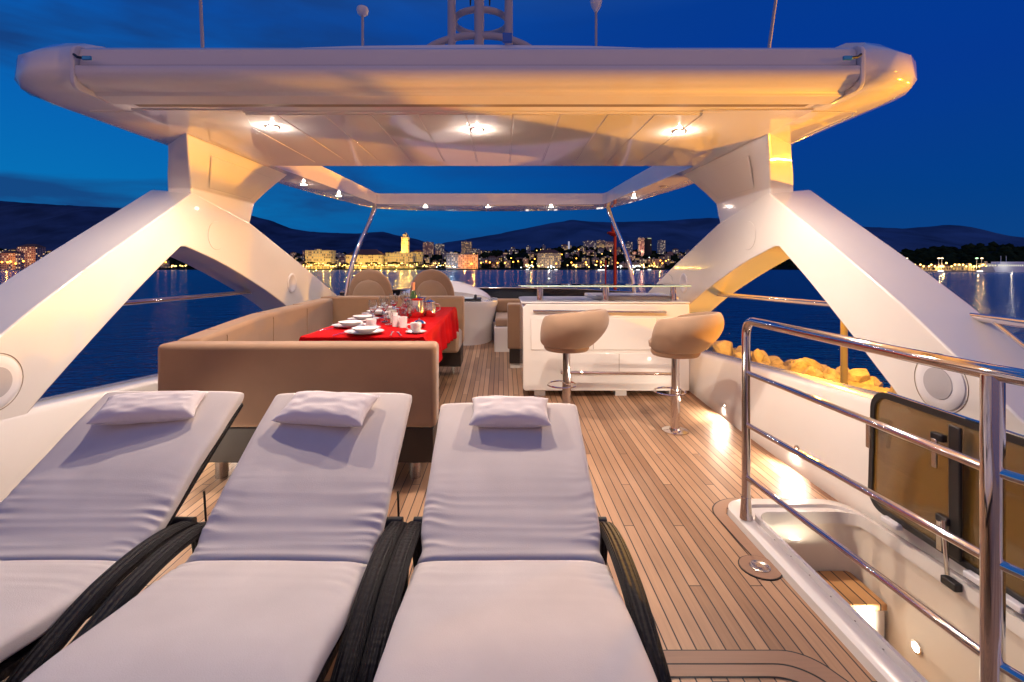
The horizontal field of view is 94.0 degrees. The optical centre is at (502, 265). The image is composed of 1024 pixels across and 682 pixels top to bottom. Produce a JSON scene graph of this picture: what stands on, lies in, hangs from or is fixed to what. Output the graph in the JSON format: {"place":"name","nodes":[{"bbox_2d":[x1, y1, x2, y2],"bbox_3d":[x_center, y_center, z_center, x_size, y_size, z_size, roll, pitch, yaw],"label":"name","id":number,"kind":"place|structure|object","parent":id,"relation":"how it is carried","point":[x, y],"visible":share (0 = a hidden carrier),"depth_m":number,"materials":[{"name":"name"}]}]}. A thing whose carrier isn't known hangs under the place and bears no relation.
{"place":"outdoors","nodes":[
{"label":"outdoors","id":0,"kind":"place"},
{"bbox_2d":[0,201,447,254],"bbox_3d":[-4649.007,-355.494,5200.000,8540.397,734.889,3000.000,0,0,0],"label":"hills","id":1,"kind":"structure","parent":0,"point":[50,227],"depth_m":4644.52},
{"bbox_2d":[2,322,876,681],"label":"deck","id":2,"kind":"structure","parent":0,"point":[662,502],"depth_m":2.77,"materials":[{"name":"brown wood"}]},
{"bbox_2d":[0,374,157,502],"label":"bulwark","id":3,"kind":"object","parent":2,"relation":"attached to","point":[35,434],"visible":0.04,"depth_m":2.63,"materials":[{"name":"white metal"}]},
{"bbox_2d":[0,133,336,419],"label":"roof arch","id":4,"kind":"structure","parent":3,"relation":"on","point":[61,306],"depth_m":3.49,"materials":[{"name":"white plastic"}]},
{"bbox_2d":[123,290,250,305],"bbox_3d":[-2.790,0.280,4.075,0.044,0.064,2.350,0,0,0],"label":"side rail","id":5,"kind":"object","parent":4,"relation":"attached to","point":[167,299],"visible":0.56,"depth_m":4.12,"materials":[{"name":"silver metal"}]},
{"bbox_2d":[14,33,916,210],"bbox_3d":[-0.195,-1.137,5.443,5.134,0.406,5.889,0,0,0],"label":"hardtop","id":6,"kind":"object","parent":4,"relation":"on","point":[300,147],"visible":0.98,"depth_m":3.38,"materials":[{"name":"white metal"}]},
{"bbox_2d":[199,0,204,47],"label":"whip antenna","id":7,"kind":"object","parent":6,"relation":"on","point":[201,24],"depth_m":3.29,"materials":[{"name":"grey"}]},
{"bbox_2d":[344,206,376,295],"bbox_3d":[-2.214,-0.036,7.462,0.090,1.876,0.590,0,0,43],"label":"roof post","id":8,"kind":"object","parent":6,"relation":"attached to","point":[358,246],"visible":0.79,"depth_m":7.38,"materials":[{"name":"silver metal"}]},
{"bbox_2d":[356,5,368,45],"bbox_3d":[-0.880,-1.440,3.000,0.074,0.380,0.073,0,0,0],"label":"antenna","id":9,"kind":"object","parent":6,"relation":"on","point":[362,11],"visible":0.94,"depth_m":2.99,"materials":[{"name":"grey"}]},
{"bbox_2d":[70,46,864,106],"bbox_3d":[-0.180,-1.042,2.611,4.090,0.260,0.378,0,0,0],"label":"awning cassette","id":10,"kind":"object","parent":6,"relation":"attached to","point":[471,77],"visible":1,"depth_m":2.48,"materials":[{"name":"paint"}]},
{"bbox_2d":[427,0,530,44],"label":"radar mast","id":11,"kind":"object","parent":6,"relation":"on","point":[478,35],"visible":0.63,"depth_m":2.93,"materials":[{"name":"grey"}]},
{"bbox_2d":[590,0,601,45],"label":"antenna","id":12,"kind":"object","parent":6,"relation":"on","point":[595,5],"visible":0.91,"depth_m":2.99,"materials":[{"name":"grey"}]},
{"bbox_2d":[605,206,636,292],"bbox_3d":[1.854,-0.036,7.462,0.090,1.876,0.590,0,0,-43],"label":"roof post","id":13,"kind":"object","parent":6,"relation":"attached to","point":[623,246],"visible":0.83,"depth_m":7.39,"materials":[{"name":"silver metal"}]},
{"bbox_2d":[767,0,776,47],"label":"whip antenna","id":14,"kind":"object","parent":6,"relation":"on","point":[772,25],"depth_m":3.29,"materials":[{"name":"grey"}]},
{"bbox_2d":[0,391,243,681],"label":"sun lounger","id":15,"kind":"object","parent":2,"relation":"on","point":[90,521],"visible":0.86,"depth_m":1.78,"materials":[{"name":"fabric"}]},
{"bbox_2d":[86,390,207,424],"bbox_3d":[-1.600,0.642,2.170,0.420,0.086,0.180,0,24,-12],"label":"pillow","id":16,"kind":"object","parent":15,"relation":"on","point":[142,407],"visible":1,"depth_m":2.12,"materials":[{"name":"white fabric"}]},
{"bbox_2d":[22,393,411,681],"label":"sun lounger","id":17,"kind":"object","parent":2,"relation":"on","point":[278,575],"visible":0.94,"depth_m":1.51,"materials":[{"name":"fabric"}]},
{"bbox_2d":[272,391,379,426],"bbox_3d":[-0.800,0.650,2.180,0.430,0.089,0.210,0,22,9],"label":"pillow","id":18,"kind":"object","parent":17,"relation":"on","point":[337,409],"visible":1,"depth_m":2.12,"materials":[{"name":"white fabric"}]},
{"bbox_2d":[158,296,463,478],"bbox_3d":[-1.353,0.918,4.615,1.835,1.072,2.990,0,0,0],"label":"dining sofa","id":19,"kind":"object","parent":2,"relation":"on","point":[260,361],"visible":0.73,"depth_m":3.12,"materials":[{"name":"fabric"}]},
{"bbox_2d":[348,269,392,295],"bbox_3d":[-1.940,0.647,7.206,0.670,1.205,0.662,0,0,0],"label":"pilot chair","id":20,"kind":"object","parent":2,"relation":"on","point":[369,282],"visible":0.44,"depth_m":6.91,"materials":[{"name":"fabric"}]},
{"bbox_2d":[410,269,454,295],"bbox_3d":[-1.035,0.647,7.206,0.670,1.205,0.662,0,0,0],"label":"pilot chair","id":21,"kind":"object","parent":2,"relation":"on","point":[431,282],"visible":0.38,"depth_m":6.90,"materials":[{"name":"fabric"}]},
{"bbox_2d":[399,281,497,345],"bbox_3d":[-1.026,0.746,7.943,1.906,0.987,1.614,0,0,0],"label":"helm console","id":22,"kind":"object","parent":2,"relation":"on","point":[480,305],"visible":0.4,"depth_m":7.38,"materials":[{"name":"white plastic"}]},
{"bbox_2d":[339,287,642,320],"bbox_3d":[-0.180,0.758,8.635,4.918,0.683,1.870,0,0,0],"label":"windscreen","id":23,"kind":"object","parent":2,"relation":"on","point":[507,292],"visible":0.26,"depth_m":9.13,"materials":[{"name":"black"}]},
{"bbox_2d":[494,299,519,351],"bbox_3d":[0.315,0.912,7.525,0.870,0.725,1.150,0,0,0],"label":"bench","id":24,"kind":"object","parent":2,"relation":"on","point":[500,336],"visible":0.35,"depth_m":6.97,"materials":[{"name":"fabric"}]},
{"bbox_2d":[507,303,519,367],"bbox_3d":[0.507,0.922,6.485,0.885,0.853,0.730,0,0,0],"label":"sofa end","id":25,"kind":"object","parent":2,"relation":"on","point":[513,327],"visible":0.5,"depth_m":6.12,"materials":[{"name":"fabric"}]},
{"bbox_2d":[357,403,671,681],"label":"sun lounger","id":26,"kind":"object","parent":2,"relation":"on","point":[509,540],"visible":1,"depth_m":1.50,"materials":[{"name":"fabric"}]},
{"bbox_2d":[469,395,551,427],"bbox_3d":[0.035,0.675,2.215,0.370,0.087,0.200,0,20,1],"label":"pillow","id":27,"kind":"object","parent":26,"relation":"on","point":[498,411],"visible":1,"depth_m":2.15,"materials":[{"name":"white fabric"}]},
{"bbox_2d":[540,309,608,403],"bbox_3d":[0.644,0.904,4.303,0.614,1.045,0.644,0,0,44],"label":"bar stool","id":28,"kind":"object","parent":2,"relation":"on","point":[566,334],"visible":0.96,"depth_m":4.09,"materials":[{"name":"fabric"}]},
{"bbox_2d":[518,284,691,395],"bbox_3d":[1.120,0.806,5.452,1.897,1.198,1.097,0,0,0],"label":"bar counter","id":29,"kind":"object","parent":2,"relation":"on","point":[618,358],"visible":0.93,"depth_m":5.05,"materials":[{"name":"white"}]},
{"bbox_2d":[648,312,723,434],"bbox_3d":[1.563,0.911,4.094,0.614,1.045,0.644,0,0,40],"label":"bar stool","id":30,"kind":"object","parent":2,"relation":"on","point":[687,336],"visible":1,"depth_m":3.90,"materials":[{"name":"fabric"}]},
{"bbox_2d":[738,555,781,580],"bbox_3d":[1.235,1.444,2.290,0.190,0.012,0.190,0,0,0],"label":"deck drain","id":31,"kind":"object","parent":2,"relation":"on","point":[759,567],"visible":0.99,"depth_m":2.27,"materials":[{"name":"silver metal"}]},
{"bbox_2d":[689,350,966,577],"bbox_3d":[2.280,1.041,3.700,0.440,1.118,10.400,0,0,0],"label":"bulwark","id":32,"kind":"object","parent":2,"relation":"attached to","point":[835,440],"visible":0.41,"depth_m":3.38,"materials":[{"name":"white metal"}]},
{"bbox_2d":[648,133,1023,434],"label":"roof arch","id":33,"kind":"structure","parent":32,"relation":"on","point":[866,284],"depth_m":3.20,"materials":[{"name":"white plastic"}]},
{"bbox_2d":[716,293,829,306],"bbox_3d":[2.410,0.297,4.310,0.044,0.089,2.221,0,0,-1],"label":"side rail","id":34,"kind":"object","parent":33,"relation":"attached to","point":[790,300],"visible":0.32,"depth_m":4.15,"materials":[{"name":"silver metal"}]},
{"bbox_2d":[970,313,1023,348],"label":"side rail","id":35,"kind":"object","parent":33,"relation":"attached to","point":[998,322],"visible":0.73,"depth_m":2.36,"materials":[{"name":"silver metal"}]},
{"bbox_2d":[727,499,1023,681],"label":"stair hatch","id":36,"kind":"object","parent":2,"relation":"attached to","point":[881,631],"visible":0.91,"depth_m":2.28,"materials":[{"name":"beige"}]},
{"bbox_2d":[739,318,1023,681],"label":"stair railing","id":37,"kind":"object","parent":36,"relation":"on","point":[995,568],"visible":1,"depth_m":1.37,"materials":[{"name":"silver metal"}]},
{"bbox_2d":[866,391,1023,613],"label":"hatch lid","id":38,"kind":"object","parent":36,"relation":"on","point":[941,491],"visible":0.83,"depth_m":2.16,"materials":[{"name":"brown plastic"}]},
{"bbox_2d":[0,270,1023,398],"bbox_3d":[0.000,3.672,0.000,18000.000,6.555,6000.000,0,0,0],"label":"water","id":39,"kind":"structure","parent":0,"point":[124,343],"depth_m":75.87,"materials":[{"name":"liquid"}]},
{"bbox_2d":[732,355,887,391],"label":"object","id":40,"kind":"object","parent":39,"relation":"in","point":[874,388],"visible":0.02,"depth_m":17.91,"materials":[{"name":"beige"}]},
{"bbox_2d":[605,224,616,289],"bbox_3d":[6.973,1.050,30.000,0.839,7.600,0.839,0,0,-42],"label":"beacon","id":41,"kind":"object","parent":40,"relation":"on","point":[612,233],"visible":0.53,"depth_m":29.92,"materials":[{"name":"red paint"}]},
{"bbox_2d":[712,340,732,355],"bbox_3d":[11.101,4.446,23.958,0.889,1.153,1.834,-9,-31,36],"label":"boulder","id":42,"kind":"object","parent":40,"relation":"on","point":[725,347],"visible":0.57,"depth_m":23.49,"materials":[{"name":"stone"}]},
{"bbox_2d":[752,349,764,362],"bbox_3d":[12.009,4.307,22.522,0.547,0.769,0.746,6,-9,6],"label":"boulder","id":43,"kind":"object","parent":40,"relation":"on","point":[758,355],"visible":0.8,"depth_m":22.25,"materials":[{"name":"stone"}]},
{"bbox_2d":[760,350,770,362],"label":"boulder","id":44,"kind":"object","parent":40,"relation":"on","point":[766,358],"visible":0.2,"depth_m":22.98,"materials":[{"name":"stone"}]},
{"bbox_2d":[771,358,783,365],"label":"boulder","id":45,"kind":"object","parent":40,"relation":"on","point":[778,361],"visible":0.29,"depth_m":22.34,"materials":[{"name":"stone"}]},
{"bbox_2d":[783,359,796,365],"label":"boulder","id":46,"kind":"object","parent":40,"relation":"on","point":[787,363],"visible":0.27,"depth_m":21.62,"materials":[{"name":"stone"}]},
{"bbox_2d":[786,362,804,372],"bbox_3d":[12.536,4.508,20.438,0.806,1.037,0.962,25,12,6],"label":"boulder","id":47,"kind":"object","parent":40,"relation":"on","point":[799,367],"visible":0.47,"depth_m":20.05,"materials":[{"name":"stone"}]},
{"bbox_2d":[792,358,810,368],"bbox_3d":[12.826,4.365,20.613,0.761,0.769,0.740,0,0,18],"label":"boulder","id":48,"kind":"object","parent":40,"relation":"on","point":[805,362],"visible":0.33,"depth_m":20.31,"materials":[{"name":"stone"}]},
{"bbox_2d":[801,366,815,376],"bbox_3d":[12.226,4.415,19.269,0.695,0.813,0.590,0,0,27],"label":"boulder","id":49,"kind":"object","parent":40,"relation":"on","point":[810,370],"visible":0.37,"depth_m":18.98,"materials":[{"name":"stone"}]},
{"bbox_2d":[803,357,824,372],"bbox_3d":[13.338,4.358,20.529,0.900,0.859,0.704,0,0,40],"label":"boulder","id":50,"kind":"object","parent":40,"relation":"on","point":[815,364],"visible":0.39,"depth_m":20.27,"materials":[{"name":"stone"}]},
{"bbox_2d":[815,369,822,377],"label":"boulder","id":51,"kind":"object","parent":40,"relation":"on","point":[819,373],"visible":0.16,"depth_m":19.32,"materials":[{"name":"stone"}]},
{"bbox_2d":[823,372,839,378],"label":"boulder","id":52,"kind":"object","parent":40,"relation":"on","point":[833,374],"visible":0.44,"depth_m":18.76,"materials":[{"name":"stone"}]},
{"bbox_2d":[823,366,839,374],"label":"boulder","id":53,"kind":"object","parent":40,"relation":"on","point":[828,370],"visible":0.45,"depth_m":19.33,"materials":[{"name":"stone"}]},
{"bbox_2d":[840,320,847,383],"bbox_3d":[11.134,1.580,16.000,0.852,6.540,0.234,0,0,0],"label":"pier lamp","id":54,"kind":"object","parent":40,"relation":"on","point":[843,361],"depth_m":15.92,"materials":[{"name":"metal"}]},
{"bbox_2d":[848,368,870,382],"bbox_3d":[13.513,4.266,18.297,0.683,0.710,1.138,-36,-28,-23],"label":"boulder","id":55,"kind":"object","parent":40,"relation":"on","point":[859,375],"visible":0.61,"depth_m":18.02,"materials":[{"name":"stone"}]},
{"bbox_2d":[860,376,879,386],"bbox_3d":[13.800,4.516,17.916,0.764,0.578,0.615,-34,23,5],"label":"boulder","id":56,"kind":"object","parent":40,"relation":"on","point":[873,380],"visible":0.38,"depth_m":17.77,"materials":[{"name":"stone"}]},
{"bbox_2d":[981,262,1023,271],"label":"ferry","id":57,"kind":"object","parent":39,"relation":"on","point":[1005,267],"visible":0.96,"depth_m":531.00,"materials":[{"name":"white"}]},
{"bbox_2d":[0,0,1023,244],"label":"sky","id":58,"kind":"structure","parent":0,"point":[949,150],"materials":[{"name":"blue"}]},
{"bbox_2d":[157,246,999,269],"bbox_3d":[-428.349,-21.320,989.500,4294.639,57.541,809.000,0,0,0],"label":"town ground","id":59,"kind":"structure","parent":0,"point":[516,267],"depth_m":842.97,"materials":[{"name":"black"}]},
{"bbox_2d":[0,251,23,269],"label":"building","id":60,"kind":"structure","parent":59,"relation":"on","point":[14,257],"depth_m":700.00,"materials":[{"name":"brown concrete"}]},
{"bbox_2d":[17,244,45,268],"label":"building","id":61,"kind":"structure","parent":59,"relation":"on","point":[33,253],"depth_m":780.00,"materials":[{"name":"brown concrete"}]},
{"bbox_2d":[160,260,169,267],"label":"house","id":62,"kind":"structure","parent":59,"relation":"on","point":[167,264],"depth_m":867.50,"materials":[{"name":"brown tile"}]},
{"bbox_2d":[305,249,335,268],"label":"palace","id":63,"kind":"structure","parent":59,"relation":"on","point":[320,256],"depth_m":835.00,"materials":[{"name":"stone"}]},
{"bbox_2d":[346,249,384,268],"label":"building","id":64,"kind":"structure","parent":59,"relation":"on","point":[364,256],"depth_m":835.00,"materials":[{"name":"stone"}]},
{"bbox_2d":[385,252,415,267],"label":"building","id":65,"kind":"structure","parent":59,"relation":"on","point":[404,258],"depth_m":850.00,"materials":[{"name":"stone"}]},
{"bbox_2d":[401,232,409,252],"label":"bell tower","id":66,"kind":"structure","parent":59,"relation":"on","point":[405,243],"depth_m":873.80,"materials":[{"name":"stone"}]},
{"bbox_2d":[411,250,422,266],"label":"building","id":67,"kind":"structure","parent":59,"relation":"on","point":[419,256],"depth_m":900.00,"materials":[{"name":"stone"}]},
{"bbox_2d":[423,241,433,254],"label":"apartment tower","id":68,"kind":"structure","parent":59,"relation":"on","point":[428,247],"depth_m":1250.00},
{"bbox_2d":[435,243,444,253],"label":"apartment tower","id":69,"kind":"structure","parent":59,"relation":"on","point":[438,246],"depth_m":1280.00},
{"bbox_2d":[446,251,457,268],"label":"building","id":70,"kind":"structure","parent":59,"relation":"on","point":[451,259],"depth_m":830.00,"materials":[{"name":"concrete"}]},
{"bbox_2d":[461,241,471,253],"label":"apartment tower","id":71,"kind":"structure","parent":59,"relation":"on","point":[466,246],"depth_m":1250.00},
{"bbox_2d":[458,253,478,268],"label":"building","id":72,"kind":"structure","parent":59,"relation":"on","point":[465,260],"depth_m":830.00,"materials":[{"name":"concrete"}]},
{"bbox_2d":[0,241,1023,267],"bbox_3d":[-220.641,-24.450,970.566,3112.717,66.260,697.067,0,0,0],"label":"distant wood","id":73,"kind":"object","parent":59,"relation":"on","point":[1008,252],"visible":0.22,"depth_m":877.90,"materials":[{"name":"black plant"}]},
{"bbox_2d":[536,250,560,267],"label":"building","id":74,"kind":"structure","parent":59,"relation":"on","point":[548,258],"depth_m":860.00,"materials":[{"name":"beige stone"}]},
{"bbox_2d":[583,240,594,248],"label":"apartment tower","id":75,"kind":"structure","parent":59,"relation":"on","point":[588,243],"depth_m":1260.00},
{"bbox_2d":[586,249,593,255],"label":"house","id":76,"kind":"structure","parent":59,"relation":"on","point":[589,252],"depth_m":1061.08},
{"bbox_2d":[596,239,604,248],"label":"apartment tower","id":77,"kind":"structure","parent":59,"relation":"on","point":[600,243],"depth_m":1260.00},
{"bbox_2d":[604,255,612,264],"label":"house","id":78,"kind":"structure","parent":59,"relation":"on","point":[610,261],"depth_m":923.32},
{"bbox_2d":[605,241,612,250],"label":"apartment tower","id":79,"kind":"structure","parent":59,"relation":"on","point":[608,244],"depth_m":1240.00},
{"bbox_2d":[625,241,632,251],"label":"apartment tower","id":80,"kind":"structure","parent":59,"relation":"on","point":[629,245],"depth_m":1250.00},
{"bbox_2d":[631,261,641,267],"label":"house","id":81,"kind":"structure","parent":59,"relation":"on","point":[635,263],"depth_m":865.92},
{"bbox_2d":[638,237,643,254],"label":"apartment tower","id":82,"kind":"structure","parent":59,"relation":"on","point":[640,243],"depth_m":1150.00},
{"bbox_2d":[644,237,651,255],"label":"office tower","id":83,"kind":"structure","parent":59,"relation":"on","point":[647,246],"depth_m":1180.00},
{"bbox_2d":[651,258,659,267],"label":"house","id":84,"kind":"structure","parent":59,"relation":"on","point":[656,261],"depth_m":865.92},
{"bbox_2d":[657,239,665,254],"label":"apartment tower","id":85,"kind":"structure","parent":59,"relation":"on","point":[661,246],"depth_m":1250.00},
{"bbox_2d":[442,218,1023,252],"bbox_3d":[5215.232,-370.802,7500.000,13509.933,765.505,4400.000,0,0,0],"label":"hills","id":86,"kind":"structure","parent":0,"point":[682,235],"depth_m":6646.30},
{"bbox_2d":[924,270,980,271],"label":"quay","id":87,"kind":"structure","parent":0,"point":[952,270],"depth_m":571.35,"materials":[{"name":"beige concrete"}]},
{"bbox_2d":[929,264,950,269],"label":"shed","id":88,"kind":"structure","parent":87,"relation":"on","point":[942,267],"depth_m":572.00,"materials":[{"name":"stone"}]},
{"bbox_2d":[952,264,965,269],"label":"shed","id":89,"kind":"structure","parent":87,"relation":"on","point":[955,267],"depth_m":572.00,"materials":[{"name":"stone"}]},
{"bbox_2d":[960,263,975,269],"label":"shed","id":90,"kind":"structure","parent":87,"relation":"on","point":[968,267],"depth_m":572.00,"materials":[{"name":"stone"}]},
{"bbox_3d":[-0.983,0.974,4.490,0.815,0.946,2.240,0,0,0],"label":"dining table","id":91,"kind":"object","parent":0,"visible":0},
{"bbox_2d":[299,307,458,361],"bbox_3d":[-0.969,0.834,4.491,0.925,0.698,2.286,0,0,0],"label":"tablecloth","id":92,"kind":"object","parent":91,"relation":"on","point":[441,327],"visible":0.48,"depth_m":3.76,"materials":[{"name":"red fabric"}]},
{"bbox_2d":[332,323,365,327],"bbox_3d":[-1.220,0.479,3.820,0.280,0.019,0.280,0,0,0],"label":"place setting plate","id":93,"kind":"object","parent":92,"relation":"on","point":[340,325],"visible":0.52,"depth_m":3.80,"materials":[{"name":"white"}]},
{"bbox_2d":[338,320,361,326],"bbox_3d":[-1.215,0.463,3.820,0.196,0.034,0.196,0,0,0],"label":"bowl","id":94,"kind":"object","parent":93,"relation":"on","point":[348,323],"visible":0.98,"depth_m":3.80,"materials":[{"name":"white"}]},
{"bbox_2d":[347,317,378,320],"bbox_3d":[-1.240,0.477,4.250,0.280,0.019,0.280,0,0,0],"label":"place setting plate","id":95,"kind":"object","parent":92,"relation":"on","point":[352,318],"visible":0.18,"depth_m":4.27,"materials":[{"name":"white"}]},
{"bbox_2d":[353,315,374,319],"bbox_3d":[-1.235,0.462,4.250,0.196,0.034,0.196,0,0,0],"label":"bowl","id":96,"kind":"object","parent":95,"relation":"on","point":[360,317],"visible":0.84,"depth_m":4.22,"materials":[{"name":"white"}]},
{"bbox_2d":[344,329,383,334],"bbox_3d":[-1.000,0.480,3.460,0.280,0.019,0.280,0,0,0],"label":"place setting plate","id":97,"kind":"object","parent":92,"relation":"on","point":[351,331],"visible":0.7,"depth_m":3.44,"materials":[{"name":"white"}]},
{"bbox_2d":[351,326,378,332],"bbox_3d":[-0.995,0.465,3.460,0.196,0.034,0.196,0,0,0],"label":"bowl","id":98,"kind":"object","parent":97,"relation":"on","point":[364,329],"visible":1,"depth_m":3.43,"materials":[{"name":"white"}]},
{"bbox_2d":[368,300,376,317],"bbox_3d":[-1.100,0.389,4.050,0.076,0.200,0.076,0,0,0],"label":"wine glass","id":99,"kind":"object","parent":92,"relation":"on","point":[372,305],"visible":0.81,"depth_m":4.02,"materials":[{"name":"clear"}]},
{"bbox_2d":[380,299,388,321],"bbox_3d":[-1.030,0.389,4.160,0.076,0.200,0.076,0,0,0],"label":"wine glass","id":100,"kind":"object","parent":92,"relation":"on","point":[384,304],"visible":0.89,"depth_m":4.13,"materials":[{"name":"clear"}]},
{"bbox_2d":[390,295,397,306],"bbox_3d":[-1.050,0.387,4.620,0.076,0.200,0.076,0,0,0],"label":"wine glass","id":101,"kind":"object","parent":92,"relation":"on","point":[393,300],"visible":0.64,"depth_m":4.59,"materials":[{"name":"clear"}]},
{"bbox_2d":[392,315,399,326],"bbox_3d":[-0.860,0.448,3.860,0.066,0.085,0.066,0,0,0],"label":"tumbler","id":102,"kind":"object","parent":92,"relation":"on","point":[395,320],"visible":0.92,"depth_m":3.83,"materials":[{"name":"white"}]},
{"bbox_2d":[398,310,406,315],"bbox_3d":[-0.880,0.441,4.200,0.072,0.095,0.072,0,0,0],"label":"water glass","id":103,"kind":"object","parent":92,"relation":"on","point":[402,312],"visible":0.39,"depth_m":4.17,"materials":[{"name":"white"}]},
{"bbox_2d":[399,316,406,327],"bbox_3d":[-0.790,0.448,3.800,0.066,0.085,0.066,0,0,0],"label":"tumbler","id":104,"kind":"object","parent":92,"relation":"on","point":[402,321],"visible":0.95,"depth_m":3.77,"materials":[{"name":"white"}]},
{"bbox_2d":[402,296,409,317],"bbox_3d":[-0.900,0.388,4.450,0.076,0.200,0.076,0,0,0],"label":"wine glass","id":105,"kind":"object","parent":92,"relation":"on","point":[405,301],"visible":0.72,"depth_m":4.42,"materials":[{"name":"white"}]},
{"bbox_2d":[402,297,428,317],"bbox_3d":[-0.830,0.396,4.550,0.198,0.183,0.198,0,0,-42],"label":"ice bucket","id":106,"kind":"object","parent":92,"relation":"on","point":[416,308],"visible":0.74,"depth_m":4.47,"materials":[{"name":"silver"}]},
{"bbox_2d":[410,282,416,297],"bbox_3d":[-0.850,0.309,4.550,0.076,0.303,0.076,0,0,0],"label":"bottle","id":107,"kind":"object","parent":106,"relation":"in","point":[413,294],"visible":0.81,"depth_m":4.53,"materials":[{"name":"green"}]},
{"bbox_2d":[405,330,425,333],"bbox_3d":[-0.635,0.485,3.500,0.152,0.013,0.152,0,0,0],"label":"saucer","id":108,"kind":"object","parent":92,"relation":"on","point":[411,332],"visible":0.89,"depth_m":3.47,"materials":[{"name":"white"}]},
{"bbox_2d":[406,322,421,331],"bbox_3d":[-0.643,0.452,3.506,0.106,0.068,0.086,0,0,33],"label":"cup","id":109,"kind":"object","parent":108,"relation":"on","point":[415,326],"visible":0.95,"depth_m":3.47,"materials":[{"name":"white"}]},
{"bbox_2d":[424,298,440,316],"bbox_3d":[-0.686,0.398,4.591,0.149,0.179,0.115,0,0,31],"label":"coffee pot","id":110,"kind":"object","parent":92,"relation":"on","point":[430,311],"visible":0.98,"depth_m":4.56,"materials":[{"name":"silver"}]},
{"bbox_3d":[-1.030,0.484,3.740,0.152,0.013,0.152,0,0,0],"label":"saucer","id":111,"kind":"object","parent":92,"relation":"on","visible":0},
{"bbox_2d":[362,318,376,325],"bbox_3d":[-1.038,0.451,3.745,0.106,0.068,0.086,0,0,33],"label":"cup","id":112,"kind":"object","parent":111,"relation":"on","point":[370,321],"visible":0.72,"depth_m":3.71,"materials":[{"name":"white"}]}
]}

